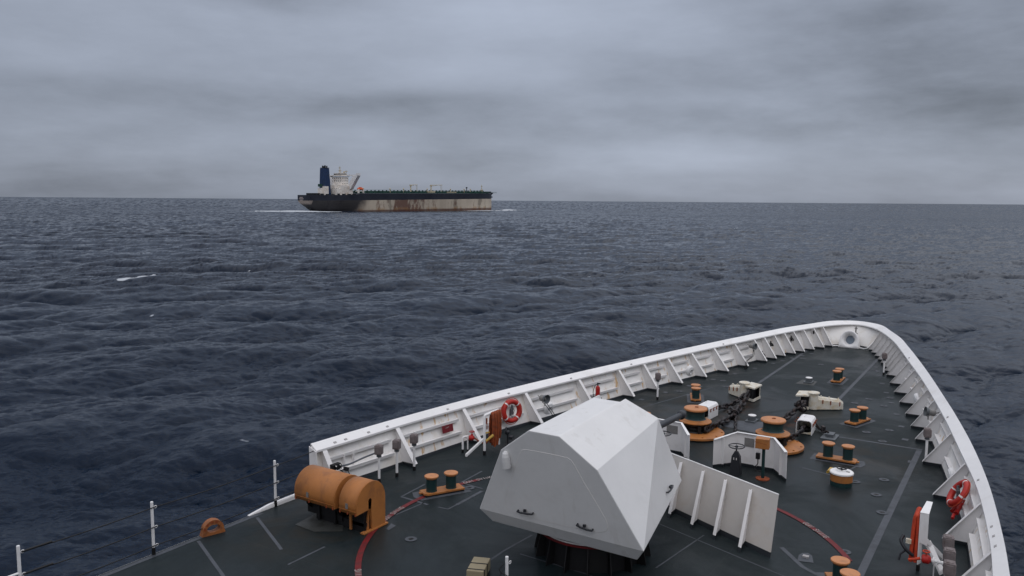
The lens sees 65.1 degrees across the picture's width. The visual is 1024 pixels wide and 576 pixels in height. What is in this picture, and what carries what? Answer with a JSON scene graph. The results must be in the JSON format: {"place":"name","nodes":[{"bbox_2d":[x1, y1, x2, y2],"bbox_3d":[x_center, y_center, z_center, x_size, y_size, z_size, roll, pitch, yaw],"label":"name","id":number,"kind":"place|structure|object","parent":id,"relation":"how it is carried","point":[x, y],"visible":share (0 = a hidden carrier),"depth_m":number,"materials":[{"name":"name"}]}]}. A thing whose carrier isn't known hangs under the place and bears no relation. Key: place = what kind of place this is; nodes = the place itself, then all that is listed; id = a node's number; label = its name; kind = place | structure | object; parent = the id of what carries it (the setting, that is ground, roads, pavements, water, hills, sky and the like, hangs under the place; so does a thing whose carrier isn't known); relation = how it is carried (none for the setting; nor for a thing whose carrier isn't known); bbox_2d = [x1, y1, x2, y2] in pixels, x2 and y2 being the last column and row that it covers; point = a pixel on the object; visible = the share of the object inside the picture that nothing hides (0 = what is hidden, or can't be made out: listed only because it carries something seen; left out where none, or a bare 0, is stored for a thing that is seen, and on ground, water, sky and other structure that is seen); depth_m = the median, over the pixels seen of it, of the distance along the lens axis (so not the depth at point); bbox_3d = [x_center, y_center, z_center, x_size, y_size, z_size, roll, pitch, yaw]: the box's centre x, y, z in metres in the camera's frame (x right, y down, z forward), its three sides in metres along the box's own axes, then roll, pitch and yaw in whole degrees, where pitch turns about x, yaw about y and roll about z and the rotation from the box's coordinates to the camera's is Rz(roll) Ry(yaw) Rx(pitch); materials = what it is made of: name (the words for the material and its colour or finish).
{"place":"outdoors","nodes":[
{"label":"outdoors","id":0,"kind":"place"},
{"bbox_2d":[0,197,1023,575],"bbox_3d":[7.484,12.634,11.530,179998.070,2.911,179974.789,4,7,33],"label":"sea","id":1,"kind":"structure","parent":0,"point":[160,351],"depth_m":95.19,"materials":[{"name":"liquid"}]},
{"bbox_2d":[298,165,495,211],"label":"oil tanker","id":2,"kind":"object","parent":1,"relation":"on","point":[334,194],"visible":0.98,"depth_m":940.93,"materials":[{"name":"paint"}]},
{"bbox_2d":[0,0,1023,204],"label":"sky","id":3,"kind":"structure","parent":0,"point":[756,101],"materials":[{"name":"grey"}]},
{"bbox_2d":[99,346,968,575],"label":"deck","id":4,"kind":"structure","parent":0,"point":[455,540],"depth_m":18.48,"materials":[{"name":"grey metal"}]},
{"bbox_2d":[16,545,25,575],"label":"railing post","id":5,"kind":"object","parent":4,"relation":"on","point":[18,551],"visible":1,"depth_m":14.29,"materials":[{"name":"white metal"}]},
{"bbox_2d":[23,474,298,574],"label":"railing wire","id":6,"kind":"object","parent":5,"relation":"attached to","point":[42,567],"visible":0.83,"depth_m":16.02,"materials":[{"name":"grey metal"}]},
{"bbox_2d":[150,501,157,554],"bbox_3d":[-7.338,4.926,16.463,0.128,1.130,0.072,-1,6,-16],"label":"railing post","id":7,"kind":"object","parent":4,"relation":"on","point":[152,530],"visible":1,"depth_m":16.44,"materials":[{"name":"white metal"}]},
{"bbox_2d":[22,451,313,552],"bbox_3d":[-6.838,4.406,17.178,0.058,0.087,6.891,5,7,33],"label":"railing wire","id":8,"kind":"object","parent":7,"relation":"attached to","point":[37,546],"visible":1,"depth_m":16.07,"materials":[{"name":"grey metal"}]},
{"bbox_2d":[78,491,293,575],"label":"railing wire","id":9,"kind":"object","parent":7,"relation":"attached to","point":[179,536],"visible":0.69,"depth_m":16.80,"materials":[{"name":"grey metal"}]},
{"bbox_2d":[101,512,263,575],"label":"deck line","id":10,"kind":"object","parent":4,"relation":"on","point":[170,549],"visible":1,"depth_m":16.73,"materials":[{"name":"grey paint"}]},
{"bbox_2d":[197,541,224,575],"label":"deck line","id":11,"kind":"object","parent":4,"relation":"on","point":[216,566],"visible":1,"depth_m":16.31,"materials":[{"name":"grey paint"}]},
{"bbox_2d":[199,518,224,537],"bbox_3d":[-6.555,5.215,17.558,0.513,0.329,0.164,-5,8,-41],"label":"deck edge chock","id":12,"kind":"object","parent":4,"relation":"on","point":[207,524],"visible":1,"depth_m":17.50,"materials":[{"name":"orange paint"}]},
{"bbox_2d":[256,517,282,549],"bbox_3d":[-5.347,5.377,17.638,0.075,0.001,1.992,-3,7,-32],"label":"deck line","id":13,"kind":"object","parent":4,"relation":"on","point":[269,533],"visible":1,"depth_m":17.59,"materials":[{"name":"grey paint"}]},
{"bbox_2d":[247,494,294,515],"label":"curb","id":14,"kind":"structure","parent":4,"relation":"on","point":[279,502],"depth_m":19.11,"materials":[{"name":"white paint"}]},
{"bbox_2d":[273,460,278,506],"bbox_3d":[-5.610,4.651,19.107,0.128,1.130,0.072,-1,6,-16],"label":"railing post","id":15,"kind":"object","parent":4,"relation":"on","point":[275,487],"visible":1,"depth_m":19.08,"materials":[{"name":"white metal"}]},
{"bbox_2d":[288,547,323,564],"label":"deck line","id":16,"kind":"object","parent":4,"relation":"on","point":[305,556],"visible":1,"depth_m":16.48,"materials":[{"name":"grey paint"}]},
{"bbox_2d":[295,514,342,531],"bbox_3d":[-4.233,5.328,18.126,1.245,0.001,0.863,4,7,33],"label":"deck patch","id":17,"kind":"object","parent":4,"relation":"on","point":[314,523],"visible":0.83,"depth_m":18.04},
{"bbox_2d":[294,465,387,534],"bbox_3d":[-3.891,4.752,18.237,1.966,1.142,0.992,4,7,33],"label":"reel cover","id":18,"kind":"object","parent":4,"relation":"on","point":[351,501],"visible":1,"depth_m":17.87,"materials":[{"name":"orange paint"}]},
{"bbox_2d":[374,444,382,482],"bbox_3d":[-3.441,4.543,20.770,0.205,1.015,0.205,2,6,16],"label":"stalk vent","id":19,"kind":"object","parent":4,"relation":"on","point":[378,450],"visible":0.98,"depth_m":20.68,"materials":[{"name":"grey metal"}]},
{"bbox_2d":[342,453,373,466],"bbox_3d":[-4.005,4.382,20.457,1.153,0.250,0.161,-4,8,-35],"label":"conduit","id":20,"kind":"object","parent":19,"relation":"attached to","point":[358,460],"visible":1,"depth_m":20.55,"materials":[{"name":"white metal"}]},
{"bbox_2d":[387,523,395,529],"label":"deck patch","id":21,"kind":"object","parent":4,"relation":"on","point":[391,526],"visible":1,"depth_m":18.01,"materials":[{"name":"grey paint"}]},
{"bbox_2d":[392,439,400,476],"bbox_3d":[-3.047,4.497,21.227,0.205,1.015,0.205,2,6,16],"label":"stalk vent","id":22,"kind":"object","parent":4,"relation":"on","point":[396,445],"visible":1,"depth_m":21.15,"materials":[{"name":"grey metal"}]},
{"bbox_2d":[405,536,416,540],"bbox_3d":[-2.184,5.424,17.354,0.260,0.008,0.260,4,7,33],"label":"tie down fitting","id":23,"kind":"object","parent":4,"relation":"on","point":[410,538],"visible":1,"depth_m":17.37,"materials":[{"name":"grey metal"}]},
{"bbox_2d":[401,484,424,496],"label":"deck line","id":24,"kind":"object","parent":4,"relation":"on","point":[413,490],"visible":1,"depth_m":20.30,"materials":[{"name":"grey paint"}]},
{"bbox_2d":[410,433,417,470],"bbox_3d":[-2.651,4.444,21.742,0.205,1.015,0.205,2,6,16],"label":"stalk vent","id":25,"kind":"object","parent":4,"relation":"on","point":[413,439],"visible":1,"depth_m":21.66,"materials":[{"name":"grey metal"}]},
{"bbox_2d":[402,497,427,504],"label":"deck line","id":26,"kind":"object","parent":4,"relation":"on","point":[416,501],"visible":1,"depth_m":19.53,"materials":[{"name":"grey paint"}]},
{"bbox_2d":[355,479,479,575],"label":"red circle line","id":27,"kind":"object","parent":4,"relation":"on","point":[358,561],"visible":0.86,"depth_m":17.25,"materials":[{"name":"red paint"}]},
{"bbox_2d":[412,485,471,500],"bbox_3d":[-1.792,5.129,20.151,1.440,0.001,0.620,-3,7,-28],"label":"deck patch","id":28,"kind":"object","parent":4,"relation":"on","point":[416,495],"visible":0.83,"depth_m":19.99,"materials":[{"name":"grey paint"}]},
{"bbox_2d":[419,470,464,497],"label":"mooring bitts","id":29,"kind":"object","parent":28,"relation":"on","point":[432,489],"visible":1,"depth_m":20.05,"materials":[{"name":"orange paint"}]},
{"bbox_2d":[456,491,482,504],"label":"deck line","id":30,"kind":"object","parent":4,"relation":"on","point":[468,498],"visible":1,"depth_m":19.78,"materials":[{"name":"grey paint"}]},
{"bbox_2d":[462,431,488,452],"bbox_3d":[-1.063,4.466,23.274,0.812,0.662,0.272,1,6,5],"label":"fire hydrant","id":31,"kind":"object","parent":4,"relation":"on","point":[471,437],"visible":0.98,"depth_m":23.29,"materials":[{"name":"white metal"}]},
{"bbox_2d":[466,557,489,575],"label":"storage box","id":32,"kind":"object","parent":4,"relation":"on","point":[479,566],"visible":1,"depth_m":15.57,"materials":[{"name":"beige paint"}]},
{"bbox_2d":[465,409,501,456],"bbox_3d":[-0.739,4.199,23.221,1.273,1.209,0.376,-5,8,-42],"label":"hose rack","id":33,"kind":"object","parent":4,"relation":"on","point":[495,427],"visible":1,"depth_m":23.26,"materials":[{"name":"white paint"}]},
{"bbox_2d":[505,556,511,574],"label":"railing post","id":34,"kind":"object","parent":4,"relation":"on","point":[507,561],"visible":1,"depth_m":14.06,"materials":[{"name":"white metal"}]},
{"bbox_2d":[504,427,513,443],"bbox_3d":[-0.089,4.374,23.882,0.344,0.528,0.202,-3,7,-29],"label":"valve cluster","id":35,"kind":"object","parent":4,"relation":"on","point":[507,432],"visible":1,"depth_m":23.84,"materials":[{"name":"metal"}]},
{"bbox_2d":[490,535,532,560],"bbox_3d":[-0.306,5.532,16.567,0.108,0.001,2.589,5,7,34],"label":"deck line","id":36,"kind":"object","parent":4,"relation":"on","point":[510,547],"visible":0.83,"depth_m":16.98,"materials":[{"name":"grey paint"}]},
{"bbox_2d":[521,554,591,575],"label":"deck line","id":37,"kind":"object","parent":4,"relation":"on","point":[554,564],"visible":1,"depth_m":16.20,"materials":[{"name":"paint"}]},
{"bbox_2d":[480,395,686,575],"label":"naval gun","id":38,"kind":"object","parent":4,"relation":"on","point":[590,485],"visible":1,"depth_m":15.46,"materials":[{"name":"paint"}]},
{"bbox_2d":[593,383,601,398],"bbox_3d":[3.032,3.811,28.491,0.180,0.895,0.380,4,7,33],"label":"fire extinguisher","id":39,"kind":"object","parent":4,"relation":"on","point":[597,391],"visible":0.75,"depth_m":28.43,"materials":[{"name":"red paint"}]},
{"bbox_2d":[655,372,660,399],"bbox_3d":[5.395,3.636,29.710,0.205,1.015,0.205,1,6,4],"label":"stalk vent","id":40,"kind":"object","parent":4,"relation":"on","point":[658,376],"visible":1,"depth_m":29.63,"materials":[{"name":"grey metal"}]},
{"bbox_2d":[309,321,1009,575],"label":"bulwark","id":41,"kind":"object","parent":4,"relation":"on","point":[976,530],"visible":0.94,"depth_m":25.82,"materials":[{"name":"paint"}]},
{"bbox_2d":[330,462,349,473],"bbox_3d":[-4.302,4.749,20.322,0.200,0.710,0.653,5,8,38],"label":"socket box","id":42,"kind":"object","parent":41,"relation":"attached to","point":[336,466],"visible":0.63,"depth_m":20.14,"materials":[{"name":"black paint"}]},
{"bbox_2d":[442,423,452,433],"bbox_3d":[-1.886,4.146,23.667,0.075,0.219,0.440,6,8,40],"label":"warning plate","id":43,"kind":"object","parent":41,"relation":"attached to","point":[447,428],"visible":1,"depth_m":23.66,"materials":[{"name":"red metal"}]},
{"bbox_2d":[501,398,521,424],"bbox_3d":[-0.023,3.915,25.551,0.859,0.855,0.245,-4,8,-37],"label":"life ring","id":44,"kind":"object","parent":41,"relation":"attached to","point":[516,417],"visible":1,"depth_m":25.50,"materials":[{"name":"red plastic"}]},
{"bbox_2d":[538,395,549,405],"bbox_3d":[1.003,3.670,26.440,0.300,0.390,0.427,-5,9,-43],"label":"horn loudspeaker","id":45,"kind":"object","parent":41,"relation":"attached to","point":[545,399],"visible":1,"depth_m":26.36,"materials":[{"name":"grey metal"}]},
{"bbox_2d":[747,343,757,351],"bbox_3d":[10.873,2.675,36.435,0.300,0.390,0.427,-5,9,-43],"label":"horn loudspeaker","id":46,"kind":"object","parent":41,"relation":"attached to","point":[754,346],"visible":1,"depth_m":36.35,"materials":[{"name":"grey metal"}]},
{"bbox_2d":[923,407,939,419],"bbox_3d":[13.052,3.897,24.947,0.444,0.404,0.299,2,6,13],"label":"horn loudspeaker","id":47,"kind":"object","parent":41,"relation":"attached to","point":[927,412],"visible":1,"depth_m":24.89,"materials":[{"name":"grey metal"}]},
{"bbox_2d":[950,500,965,518],"bbox_3d":[10.249,5.046,18.506,0.792,0.374,0.238,-5,8,-43],"label":"smoke float","id":48,"kind":"object","parent":41,"relation":"on","point":[955,510],"visible":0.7,"depth_m":18.37,"materials":[{"name":"red paint"}]},
{"bbox_2d":[946,479,970,509],"bbox_3d":[10.274,4.755,18.483,0.480,0.698,0.738,4,7,33],"label":"life ring","id":49,"kind":"object","parent":41,"relation":"attached to","point":[965,486],"visible":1,"depth_m":18.39,"materials":[{"name":"red plastic"}]},
{"bbox_2d":[658,418,689,458],"bbox_3d":[4.299,4.359,23.286,1.990,0.953,0.715,4,7,33],"label":"control shelter","id":50,"kind":"object","parent":4,"relation":"on","point":[678,439],"visible":0.4,"depth_m":23.32,"materials":[{"name":"paint"}]},
{"bbox_2d":[640,387,712,407],"bbox_3d":[5.731,4.150,29.664,6.161,0.001,0.050,-6,9,-44],"label":"deck line","id":51,"kind":"object","parent":4,"relation":"on","point":[672,398],"visible":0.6,"depth_m":29.71,"materials":[{"name":"grey paint"}]},
{"bbox_2d":[655,535,703,567],"bbox_3d":[3.559,5.526,16.887,0.035,0.001,2.098,6,8,40],"label":"deck line","id":52,"kind":"object","parent":4,"relation":"on","point":[679,552],"visible":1,"depth_m":16.80,"materials":[{"name":"grey paint"}]},
{"bbox_2d":[687,394,703,402],"bbox_3d":[6.844,4.128,29.931,0.620,0.001,1.440,2,6,11],"label":"deck patch","id":53,"kind":"object","parent":4,"relation":"on","point":[689,399],"visible":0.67,"depth_m":29.80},
{"bbox_2d":[690,383,700,401],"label":"mooring bitts","id":54,"kind":"object","parent":53,"relation":"on","point":[695,395],"visible":1,"depth_m":29.57,"materials":[{"name":"green paint"}]},
{"bbox_2d":[679,405,723,441],"bbox_3d":[5.784,4.181,25.315,1.800,0.890,1.800,4,7,33],"label":"capstan","id":55,"kind":"object","parent":4,"relation":"on","point":[695,421],"visible":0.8,"depth_m":25.01,"materials":[{"name":"orange paint"}]},
{"bbox_2d":[703,390,749,432],"bbox_3d":[7.418,4.210,27.177,0.294,0.499,5.475,4,7,30],"label":"anchor chain","id":56,"kind":"object","parent":55,"relation":"attached to","point":[724,420],"visible":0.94,"depth_m":26.66,"materials":[{"name":"metal"}]},
{"bbox_2d":[727,407,737,416],"bbox_3d":[7.543,4.232,27.341,0.388,0.262,0.606,4,7,33],"label":"chain stopper","id":57,"kind":"object","parent":56,"relation":"hanging from","point":[729,412],"visible":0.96,"depth_m":27.20,"materials":[{"name":"metal"}]},
{"bbox_2d":[698,400,717,418],"bbox_3d":[6.669,4.136,27.454,0.628,0.530,0.800,5,8,37],"label":"chain pipe hood","id":58,"kind":"object","parent":4,"relation":"on","point":[712,410],"visible":0.74,"depth_m":27.28,"materials":[{"name":"white paint"}]},
{"bbox_2d":[660,524,782,575],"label":"deck line","id":59,"kind":"object","parent":4,"relation":"on","point":[722,550],"visible":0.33,"depth_m":16.89,"materials":[{"name":"paint"}]},
{"bbox_2d":[667,453,778,557],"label":"breakwater","id":60,"kind":"object","parent":4,"relation":"on","point":[742,513],"visible":0.82,"depth_m":17.76,"materials":[{"name":"paint"}]},
{"bbox_2d":[718,393,745,409],"bbox_3d":[7.758,4.087,28.608,2.341,0.361,0.209,-5,9,-43],"label":"anchor chain","id":61,"kind":"object","parent":4,"relation":"on","point":[732,403],"visible":0.87,"depth_m":28.66,"materials":[{"name":"metal"}]},
{"bbox_2d":[733,414,737,432],"bbox_3d":[7.358,4.458,26.181,1.005,0.226,2.723,0,6,-5],"label":"securing chain","id":62,"kind":"object","parent":4,"relation":"on","point":[735,424],"visible":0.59,"depth_m":26.23,"materials":[{"name":"metal"}]},
{"bbox_2d":[728,443,744,476],"bbox_3d":[6.021,4.624,21.561,0.440,0.825,0.439,4,7,33],"label":"handwheel stand","id":63,"kind":"object","parent":4,"relation":"on","point":[735,468],"visible":1,"depth_m":21.50,"materials":[{"name":"metal"}]},
{"bbox_2d":[724,420,762,432],"bbox_3d":[7.619,4.506,26.488,1.250,0.001,1.500,4,7,33],"label":"deck patch","id":64,"kind":"object","parent":4,"relation":"on","point":[747,426],"visible":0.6,"depth_m":26.37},
{"bbox_2d":[728,381,761,401],"bbox_3d":[8.768,3.796,30.159,0.721,0.620,1.506,-3,7,-31],"label":"hawse hood","id":65,"kind":"object","parent":4,"relation":"on","point":[738,390],"visible":0.96,"depth_m":29.92,"materials":[{"name":"beige paint"}]},
{"bbox_2d":[713,431,786,481],"bbox_3d":[6.537,4.533,21.840,1.990,0.953,0.715,4,7,33],"label":"control shelter","id":66,"kind":"object","parent":4,"relation":"on","point":[775,457],"visible":0.87,"depth_m":22.16,"materials":[{"name":"paint"}]},
{"bbox_2d":[745,414,758,422],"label":"mushroom vent","id":67,"kind":"object","parent":4,"relation":"on","point":[751,418],"visible":1,"depth_m":26.83,"materials":[{"name":"grey metal"}]},
{"bbox_2d":[754,436,769,480],"bbox_3d":[6.644,4.514,21.274,0.399,1.115,0.360,4,7,33],"label":"control post","id":68,"kind":"object","parent":4,"relation":"on","point":[763,443],"visible":1,"depth_m":21.20,"materials":[{"name":"metal"}]},
{"bbox_2d":[755,416,803,455],"bbox_3d":[7.812,4.335,24.041,1.800,0.890,1.800,1,6,8],"label":"capstan","id":69,"kind":"object","parent":4,"relation":"on","point":[772,426],"visible":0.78,"depth_m":23.75,"materials":[{"name":"orange paint"}]},
{"bbox_2d":[781,400,806,419],"bbox_3d":[8.763,4.310,26.203,0.275,0.352,5.204,5,8,35],"label":"anchor chain","id":70,"kind":"object","parent":69,"relation":"attached to","point":[787,415],"visible":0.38,"depth_m":27.03,"materials":[{"name":"metal"}]},
{"bbox_2d":[788,424,806,439],"bbox_3d":[8.811,4.470,24.805,0.246,0.250,1.958,5,8,37],"label":"anchor chain","id":71,"kind":"object","parent":69,"relation":"attached to","point":[792,436],"visible":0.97,"depth_m":24.64,"materials":[{"name":"metal"}]},
{"bbox_2d":[757,350,807,382],"bbox_3d":[12.336,3.482,36.249,0.130,0.001,8.701,4,7,32],"label":"deck line","id":72,"kind":"object","parent":4,"relation":"on","point":[775,371],"visible":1,"depth_m":35.50,"materials":[{"name":"grey paint"}]},
{"bbox_2d":[779,547,817,575],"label":"deck line","id":73,"kind":"object","parent":4,"relation":"on","point":[793,558],"visible":1,"depth_m":16.42,"materials":[{"name":"grey paint"}]},
{"bbox_2d":[794,400,806,412],"bbox_3d":[9.960,4.082,27.736,0.426,0.508,0.619,4,7,33],"label":"chain stopper","id":74,"kind":"object","parent":4,"relation":"on","point":[801,403],"visible":0.97,"depth_m":27.70,"materials":[{"name":"metal"}]},
{"bbox_2d":[797,553,813,562],"bbox_3d":[6.057,5.570,16.619,0.316,0.001,0.465,2,6,16],"label":"deck patch","id":75,"kind":"object","parent":4,"relation":"on","point":[801,558],"visible":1,"depth_m":16.55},
{"bbox_2d":[795,414,816,435],"bbox_3d":[9.427,4.344,25.733,0.628,0.530,0.800,4,7,29],"label":"chain pipe hood","id":76,"kind":"object","parent":4,"relation":"on","point":[809,421],"visible":0.91,"depth_m":25.63,"materials":[{"name":"beige paint"}]},
{"bbox_2d":[796,380,816,385],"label":"deck patch","id":77,"kind":"object","parent":4,"relation":"on","point":[802,381],"visible":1,"depth_m":32.58,"materials":[{"name":"grey paint"}]},
{"bbox_2d":[803,377,813,383],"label":"mushroom vent","id":78,"kind":"object","parent":77,"relation":"on","point":[808,380],"visible":1,"depth_m":32.65,"materials":[{"name":"grey metal"}]},
{"bbox_2d":[777,507,851,560],"bbox_3d":[6.540,5.386,18.293,0.487,0.001,3.822,-1,7,-17],"label":"red circle line","id":79,"kind":"object","parent":4,"relation":"on","point":[838,548],"visible":0.71,"depth_m":17.69,"materials":[{"name":"red paint"}]},
{"bbox_2d":[803,522,828,537],"bbox_3d":[6.803,5.418,17.979,0.164,0.001,0.871,-1,6,-13],"label":"red circle lettering","id":80,"kind":"object","parent":79,"relation":"on","point":[822,534],"visible":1,"depth_m":17.84},
{"bbox_2d":[796,390,842,409],"bbox_3d":[10.909,3.979,28.625,1.699,0.620,0.721,1,6,7],"label":"hawse hood","id":81,"kind":"object","parent":4,"relation":"on","point":[814,400],"visible":0.94,"depth_m":28.40,"materials":[{"name":"beige paint"}]},
{"bbox_2d":[802,467,855,474],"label":"deck line","id":82,"kind":"object","parent":4,"relation":"on","point":[825,473],"visible":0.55,"depth_m":22.09,"materials":[{"name":"grey paint"}]},
{"bbox_2d":[820,432,839,440],"bbox_3d":[9.960,4.618,25.149,0.440,0.120,0.700,4,7,33],"label":"deck pad","id":83,"kind":"object","parent":4,"relation":"on","point":[832,436],"visible":1,"depth_m":25.04,"materials":[{"name":"grey metal"}]},
{"bbox_2d":[815,423,828,432],"bbox_3d":[9.874,4.481,25.607,0.143,0.219,0.876,0,6,-8],"label":"securing chain","id":84,"kind":"object","parent":83,"relation":"attached to","point":[822,428],"visible":0.94,"depth_m":25.52,"materials":[{"name":"metal"}]},
{"bbox_2d":[810,453,864,467],"bbox_3d":[9.300,4.916,22.878,1.440,0.001,0.620,4,7,33],"label":"deck patch","id":85,"kind":"object","parent":4,"relation":"on","point":[860,464],"visible":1,"depth_m":22.70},
{"bbox_2d":[816,441,858,464],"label":"mooring bitts","id":86,"kind":"object","parent":85,"relation":"on","point":[845,458],"visible":1,"depth_m":22.80,"materials":[{"name":"green paint"}]},
{"bbox_2d":[827,378,847,384],"bbox_3d":[13.430,3.834,33.089,0.620,0.001,1.440,4,7,33],"label":"deck patch","id":87,"kind":"object","parent":4,"relation":"on","point":[843,382],"visible":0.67,"depth_m":32.82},
{"bbox_2d":[830,368,845,383],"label":"mooring bitts","id":88,"kind":"object","parent":87,"relation":"on","point":[838,378],"visible":1,"depth_m":32.80,"materials":[{"name":"green paint"}]},
{"bbox_2d":[826,466,853,487],"bbox_3d":[8.552,4.895,20.918,0.655,0.464,0.590,4,7,33],"label":"round hatch","id":89,"kind":"object","parent":4,"relation":"on","point":[841,477],"visible":1,"depth_m":20.72,"materials":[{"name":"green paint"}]},
{"bbox_2d":[838,330,859,348],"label":"bow chock","id":90,"kind":"object","parent":4,"relation":"on","point":[849,339],"visible":0.98,"depth_m":40.79,"materials":[{"name":"white paint"}]},
{"bbox_2d":[840,419,874,427],"bbox_3d":[11.603,4.496,26.892,1.440,0.001,0.620,-5,8,-40],"label":"deck patch","id":91,"kind":"object","parent":4,"relation":"on","point":[863,424],"visible":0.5,"depth_m":26.61,"materials":[{"name":"grey paint"}]},
{"bbox_2d":[844,406,870,425],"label":"mooring bitts","id":92,"kind":"object","parent":91,"relation":"on","point":[858,416],"visible":1,"depth_m":26.67,"materials":[{"name":"green paint"}]},
{"bbox_2d":[839,359,877,399],"bbox_3d":[14.522,3.788,33.593,0.130,0.001,10.000,4,7,32],"label":"deck line","id":93,"kind":"object","parent":4,"relation":"on","point":[843,394],"visible":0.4,"depth_m":33.03,"materials":[{"name":"grey paint"}]},
{"bbox_2d":[839,436,922,449],"bbox_3d":[11.226,4.746,24.575,2.400,0.001,0.100,4,7,33],"label":"deck line","id":94,"kind":"object","parent":4,"relation":"on","point":[881,443],"visible":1,"depth_m":24.53,"materials":[{"name":"grey paint"}]},
{"bbox_2d":[876,510,887,513],"bbox_3d":[8.783,5.322,19.049,0.260,0.008,0.260,4,7,33],"label":"tie down fitting","id":95,"kind":"object","parent":4,"relation":"on","point":[881,512],"visible":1,"depth_m":19.04,"materials":[{"name":"black paint"}]},
{"bbox_2d":[882,353,887,374],"bbox_3d":[15.909,3.244,34.309,0.205,0.955,0.205,2,6,16],"label":"stalk vent","id":96,"kind":"object","parent":4,"relation":"on","point":[884,356],"visible":1,"depth_m":34.24,"materials":[{"name":"grey metal"}]},
{"bbox_2d":[857,450,921,575],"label":"deck line","id":97,"kind":"object","parent":4,"relation":"on","point":[867,559],"visible":1,"depth_m":18.64,"materials":[{"name":"grey paint"}]},
{"bbox_2d":[898,501,942,575],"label":"hose rack","id":98,"kind":"object","parent":4,"relation":"on","point":[919,533],"visible":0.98,"depth_m":16.01,"materials":[{"name":"white metal"}]},
{"bbox_2d":[908,550,942,564],"bbox_3d":[8.128,5.408,15.641,0.746,0.582,0.193,4,7,33],"label":"fire hydrant","id":99,"kind":"object","parent":4,"relation":"on","point":[926,558],"visible":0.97,"depth_m":15.60,"materials":[{"name":"red metal"}]},
{"bbox_2d":[923,427,931,456],"bbox_3d":[11.712,4.451,22.668,0.205,1.015,0.205,3,7,21],"label":"stalk vent","id":100,"kind":"object","parent":4,"relation":"on","point":[927,433],"visible":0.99,"depth_m":22.58,"materials":[{"name":"grey metal"}]},
{"bbox_2d":[942,534,954,548],"bbox_3d":[8.378,5.232,15.454,0.205,0.975,0.205,4,7,27],"label":"stalk vent","id":101,"kind":"object","parent":4,"relation":"on","point":[948,540],"visible":0.61,"depth_m":15.34,"materials":[{"name":"grey metal"}]},
{"bbox_2d":[943,559,955,575],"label":"stalk vent","id":102,"kind":"object","parent":4,"relation":"on","point":[949,567],"visible":1,"depth_m":14.23,"materials":[{"name":"grey metal"}]},
{"bbox_2d":[943,547,955,561],"bbox_3d":[8.082,5.293,14.875,0.205,0.975,0.205,4,7,27],"label":"stalk vent","id":103,"kind":"object","parent":4,"relation":"on","point":[949,553],"visible":0.58,"depth_m":14.76,"materials":[{"name":"grey metal"}]},
{"label":"deck patch","id":104,"kind":"structure","parent":4,"relation":"on","visible":0},
{"bbox_2d":[824,556,859,575],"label":"mooring bitts","id":105,"kind":"object","parent":104,"relation":"on","point":[840,565],"visible":1,"depth_m":15.34,"materials":[{"name":"green paint"}]}
]}

